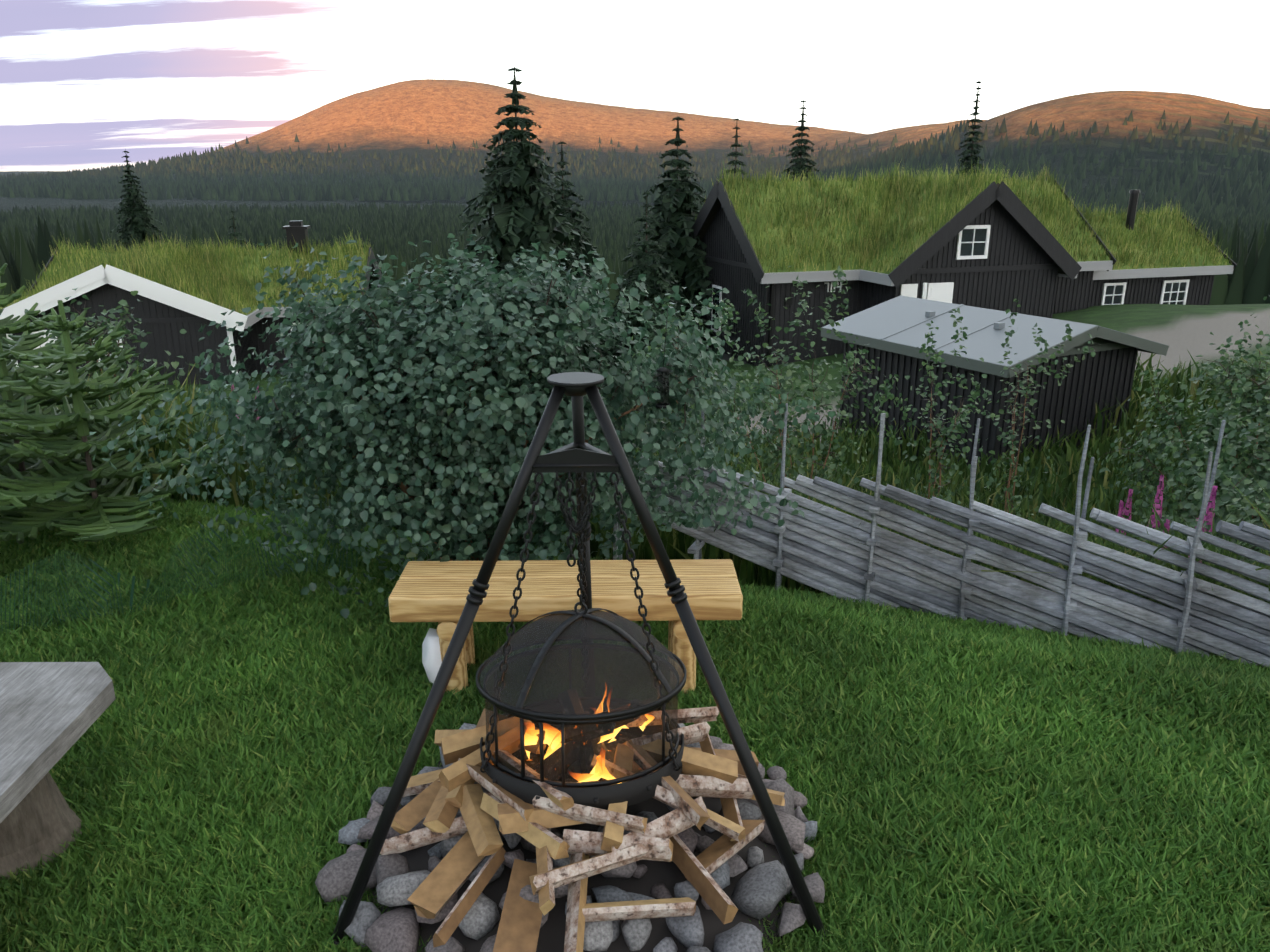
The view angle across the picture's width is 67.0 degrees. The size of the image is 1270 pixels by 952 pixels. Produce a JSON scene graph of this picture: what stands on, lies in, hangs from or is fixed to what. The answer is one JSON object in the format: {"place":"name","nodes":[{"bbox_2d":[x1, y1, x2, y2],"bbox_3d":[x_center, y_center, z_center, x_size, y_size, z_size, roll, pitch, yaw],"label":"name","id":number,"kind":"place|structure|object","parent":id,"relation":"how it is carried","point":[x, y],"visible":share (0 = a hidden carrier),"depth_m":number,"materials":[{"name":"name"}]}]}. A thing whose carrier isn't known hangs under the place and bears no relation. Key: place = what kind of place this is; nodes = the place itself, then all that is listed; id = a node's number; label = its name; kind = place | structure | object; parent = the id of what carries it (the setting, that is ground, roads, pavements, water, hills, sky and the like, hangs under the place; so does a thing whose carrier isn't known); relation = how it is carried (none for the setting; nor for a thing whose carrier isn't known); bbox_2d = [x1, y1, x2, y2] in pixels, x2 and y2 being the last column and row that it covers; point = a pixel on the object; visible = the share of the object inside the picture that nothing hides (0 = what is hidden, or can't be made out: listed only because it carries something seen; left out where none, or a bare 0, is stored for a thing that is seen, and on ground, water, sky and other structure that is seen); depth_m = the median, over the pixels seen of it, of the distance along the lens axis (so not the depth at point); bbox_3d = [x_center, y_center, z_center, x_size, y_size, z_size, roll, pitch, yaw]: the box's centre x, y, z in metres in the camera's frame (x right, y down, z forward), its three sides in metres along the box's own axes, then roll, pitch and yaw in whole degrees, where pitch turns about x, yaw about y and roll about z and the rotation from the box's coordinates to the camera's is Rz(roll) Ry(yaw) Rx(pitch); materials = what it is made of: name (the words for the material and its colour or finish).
{"place":"outdoors","nodes":[
{"label":"outdoors","id":0,"kind":"place"},
{"bbox_2d":[0,494,1269,951],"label":"lawn grass","id":1,"kind":"structure","parent":0,"point":[260,866],"depth_m":3.40,"materials":[{"name":"green plant"}]},
{"bbox_2d":[0,79,1269,951],"bbox_3d":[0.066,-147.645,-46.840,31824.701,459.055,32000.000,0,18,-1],"label":"terrain","id":2,"kind":"structure","parent":0,"point":[423,118],"depth_m":1990.91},
{"bbox_2d":[0,504,17,516],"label":"young spruce","id":3,"kind":"object","parent":2,"relation":"on","point":[8,508],"visible":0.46,"depth_m":5.07,"materials":[{"name":"green plant"}]},
{"bbox_2d":[0,662,115,882],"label":"plank table","id":4,"kind":"object","parent":2,"relation":"on","point":[51,713],"visible":0.9,"depth_m":2.85,"materials":[{"name":"grey wood"}]},
{"bbox_2d":[0,263,201,491],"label":"young spruce","id":5,"kind":"object","parent":2,"relation":"on","point":[24,343],"visible":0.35,"depth_m":5.78,"materials":[{"name":"green plant"}]},
{"bbox_2d":[1,288,215,428],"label":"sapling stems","id":6,"kind":"object","parent":2,"relation":"on","point":[75,333],"visible":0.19,"depth_m":9.48,"materials":[{"name":"green plant"}]},
{"bbox_2d":[0,300,240,543],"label":"young spruce","id":7,"kind":"object","parent":2,"relation":"on","point":[53,499],"visible":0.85,"depth_m":5.25,"materials":[{"name":"green plant"}]},
{"bbox_2d":[110,150,164,250],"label":"spruce","id":8,"kind":"object","parent":2,"relation":"on","point":[137,226],"visible":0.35,"depth_m":64.73,"materials":[{"name":"green plant"}]},
{"bbox_2d":[0,515,361,631],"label":"grass","id":9,"kind":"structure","parent":2,"relation":"on","point":[167,573],"depth_m":4.51,"materials":[{"name":"green plant"}]},
{"bbox_2d":[0,221,381,384],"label":"cabin","id":10,"kind":"object","parent":2,"relation":"on","point":[165,314],"visible":0.25,"depth_m":25.00,"materials":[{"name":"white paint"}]},
{"bbox_2d":[226,211,246,248],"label":"spruce","id":11,"kind":"object","parent":2,"relation":"on","point":[234,233],"visible":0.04,"depth_m":43.32,"materials":[{"name":"green plant"}]},
{"bbox_2d":[422,628,441,682],"bbox_3d":[-0.778,0.746,3.849,0.131,0.269,0.130,11,21,31],"label":"white plastic bag","id":12,"kind":"object","parent":2,"relation":"on","point":[431,659],"visible":0.38,"depth_m":3.81,"materials":[{"name":"white plastic"}]},
{"bbox_2d":[89,233,834,617],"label":"birch bush stems","id":13,"kind":"object","parent":2,"relation":"on","point":[435,445],"visible":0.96,"depth_m":4.28,"materials":[{"name":"green plant"}]},
{"bbox_2d":[656,308,670,408],"bbox_3d":[0.124,-0.515,4.197,0.065,0.432,0.086,0,18,-1],"label":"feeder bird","id":14,"kind":"object","parent":13,"relation":"on","point":[663,377],"visible":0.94,"depth_m":4.20},
{"bbox_2d":[437,67,615,373],"bbox_3d":[-3.340,-6.107,26.455,6.718,9.671,6.516,0,18,-1],"label":"spruce","id":15,"kind":"object","parent":2,"relation":"on","point":[525,214],"visible":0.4,"depth_m":25.25,"materials":[{"name":"green plant"}]},
{"bbox_2d":[388,559,742,694],"bbox_3d":[-0.267,0.621,3.913,1.360,0.455,0.370,0,18,-1],"label":"bench","id":16,"kind":"object","parent":2,"relation":"on","point":[430,591],"visible":0.71,"depth_m":3.75,"materials":[{"name":"beige wood"}]},
{"bbox_2d":[315,723,824,951],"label":"stones","id":17,"kind":"object","parent":2,"relation":"on","point":[751,879],"visible":0.38,"depth_m":2.64,"materials":[{"name":"grey stone"}]},
{"bbox_2d":[380,706,784,951],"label":"firewood birch logs","id":18,"kind":"object","parent":17,"relation":"on","point":[442,798],"visible":0.65,"depth_m":2.60,"materials":[{"name":"brown wood"}]},
{"bbox_2d":[547,141,608,359],"bbox_3d":[-2.361,-7.148,32.411,4.560,7.975,4.197,0,18,-1],"label":"spruce","id":19,"kind":"object","parent":2,"relation":"on","point":[570,213],"visible":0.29,"depth_m":31.57,"materials":[{"name":"green plant"}]},
{"bbox_2d":[330,372,826,947],"bbox_3d":[-0.160,0.398,2.943,1.371,1.502,1.194,0,18,-1],"label":"tripod stand","id":20,"kind":"object","parent":2,"relation":"on","point":[580,456],"visible":0.94,"depth_m":2.55,"materials":[{"name":"black metal"}]},
{"bbox_2d":[476,472,685,809],"bbox_3d":[-0.157,0.441,2.772,0.618,0.997,0.643,0,18,-1],"label":"hanging fire pit","id":21,"kind":"object","parent":20,"relation":"hanging from","point":[585,697],"visible":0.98,"depth_m":2.62,"materials":[{"name":"black metal"}]},
{"bbox_2d":[504,772,645,787],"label":"embers","id":22,"kind":"object","parent":21,"relation":"in","point":[568,787],"depth_m":2.79},
{"bbox_2d":[0,110,1269,364],"bbox_3d":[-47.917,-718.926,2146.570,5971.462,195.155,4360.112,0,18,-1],"label":"forested hills","id":23,"kind":"structure","parent":2,"relation":"on","point":[1236,220],"depth_m":1497.05,"materials":[{"name":"green plant"}]},
{"bbox_2d":[600,191,707,379],"bbox_3d":[0.405,-4.519,24.879,3.047,5.558,3.283,0,18,-1],"label":"spruce","id":24,"kind":"object","parent":2,"relation":"on","point":[645,258],"visible":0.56,"depth_m":24.38,"materials":[{"name":"green plant"}]},
{"bbox_2d":[598,116,723,363],"bbox_3d":[1.284,-6.715,30.483,5.354,8.947,6.187,0,18,-1],"label":"spruce","id":25,"kind":"object","parent":2,"relation":"on","point":[675,215],"visible":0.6,"depth_m":29.33,"materials":[{"name":"green plant"}]},
{"bbox_2d":[607,292,801,484],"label":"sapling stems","id":26,"kind":"object","parent":2,"relation":"on","point":[737,364],"visible":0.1,"depth_m":9.84,"materials":[{"name":"green plant"}]},
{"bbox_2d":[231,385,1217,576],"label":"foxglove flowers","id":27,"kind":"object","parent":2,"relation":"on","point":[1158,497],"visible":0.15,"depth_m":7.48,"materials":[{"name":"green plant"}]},
{"bbox_2d":[723,118,745,181],"bbox_3d":[3.796,-8.943,37.011,3.472,9.300,3.254,9,20,27],"label":"spruce","id":28,"kind":"object","parent":2,"relation":"on","point":[735,154],"visible":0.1,"depth_m":35.98,"materials":[{"name":"green plant"}]},
{"bbox_2d":[781,100,819,180],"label":"spruce","id":29,"kind":"object","parent":2,"relation":"on","point":[799,166],"visible":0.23,"depth_m":47.26,"materials":[{"name":"green plant"}]},
{"bbox_2d":[704,266,902,509],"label":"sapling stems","id":30,"kind":"object","parent":2,"relation":"on","point":[792,439],"visible":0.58,"depth_m":8.93,"materials":[{"name":"green plant"}]},
{"bbox_2d":[540,403,1269,668],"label":"wooden fence","id":31,"kind":"object","parent":2,"relation":"on","point":[814,550],"visible":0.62,"depth_m":4.92,"materials":[{"name":"grey wood"}]},
{"bbox_2d":[862,308,994,522],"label":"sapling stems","id":32,"kind":"object","parent":2,"relation":"on","point":[955,426],"visible":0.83,"depth_m":8.87,"materials":[{"name":"green plant"}]},
{"bbox_2d":[688,180,1236,366],"bbox_3d":[10.812,-6.051,30.097,17.245,6.180,8.003,-6,19,-18],"label":"cabin","id":33,"kind":"object","parent":2,"relation":"on","point":[993,245],"visible":0.5,"depth_m":26.68,"materials":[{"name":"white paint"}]},
{"bbox_2d":[0,157,1232,314],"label":"roof grass","id":34,"kind":"structure","parent":33,"relation":"on","point":[166,259],"depth_m":27.62,"materials":[{"name":"green plant"}]},
{"bbox_2d":[955,81,985,178],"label":"spruce","id":35,"kind":"object","parent":2,"relation":"on","point":[972,158],"visible":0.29,"depth_m":49.26,"materials":[{"name":"green plant"}]},
{"bbox_2d":[821,296,1168,469],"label":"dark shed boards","id":36,"kind":"object","parent":2,"relation":"on","point":[891,332],"visible":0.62,"depth_m":14.46,"materials":[{"name":"grey wood"}]},
{"bbox_2d":[943,299,1095,546],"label":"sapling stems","id":37,"kind":"object","parent":2,"relation":"on","point":[1013,436],"visible":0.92,"depth_m":9.47,"materials":[{"name":"green plant"}]},
{"bbox_2d":[1093,316,1269,544],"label":"shrub stems","id":38,"kind":"object","parent":2,"relation":"on","point":[1232,370],"visible":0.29,"depth_m":10.21,"materials":[{"name":"green plant"}]},
{"bbox_2d":[1128,360,1269,583],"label":"shrub stems","id":39,"kind":"object","parent":2,"relation":"on","point":[1261,475],"visible":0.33,"depth_m":7.83,"materials":[{"name":"green plant"}]},
{"bbox_2d":[1170,363,1269,531],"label":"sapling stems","id":40,"kind":"object","parent":2,"relation":"on","point":[1239,468],"visible":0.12,"depth_m":9.49,"materials":[{"name":"green plant"}]},
{"bbox_2d":[1189,479,1269,588],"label":"shrub stems","id":41,"kind":"object","parent":2,"relation":"on","point":[1249,512],"visible":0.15,"depth_m":6.67,"materials":[{"name":"green plant"}]},
{"bbox_2d":[1220,295,1269,426],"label":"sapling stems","id":42,"kind":"object","parent":2,"relation":"on","point":[1257,345],"visible":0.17,"depth_m":12.28,"materials":[{"name":"green plant"}]},
{"bbox_2d":[0,349,1269,658],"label":"wild grass","id":43,"kind":"structure","parent":0,"point":[676,543],"depth_m":12.70,"materials":[{"name":"green plant"}]},
{"bbox_2d":[0,0,1269,171],"label":"sky","id":44,"kind":"structure","parent":0,"point":[84,83],"materials":[{"name":"white"}]}
]}

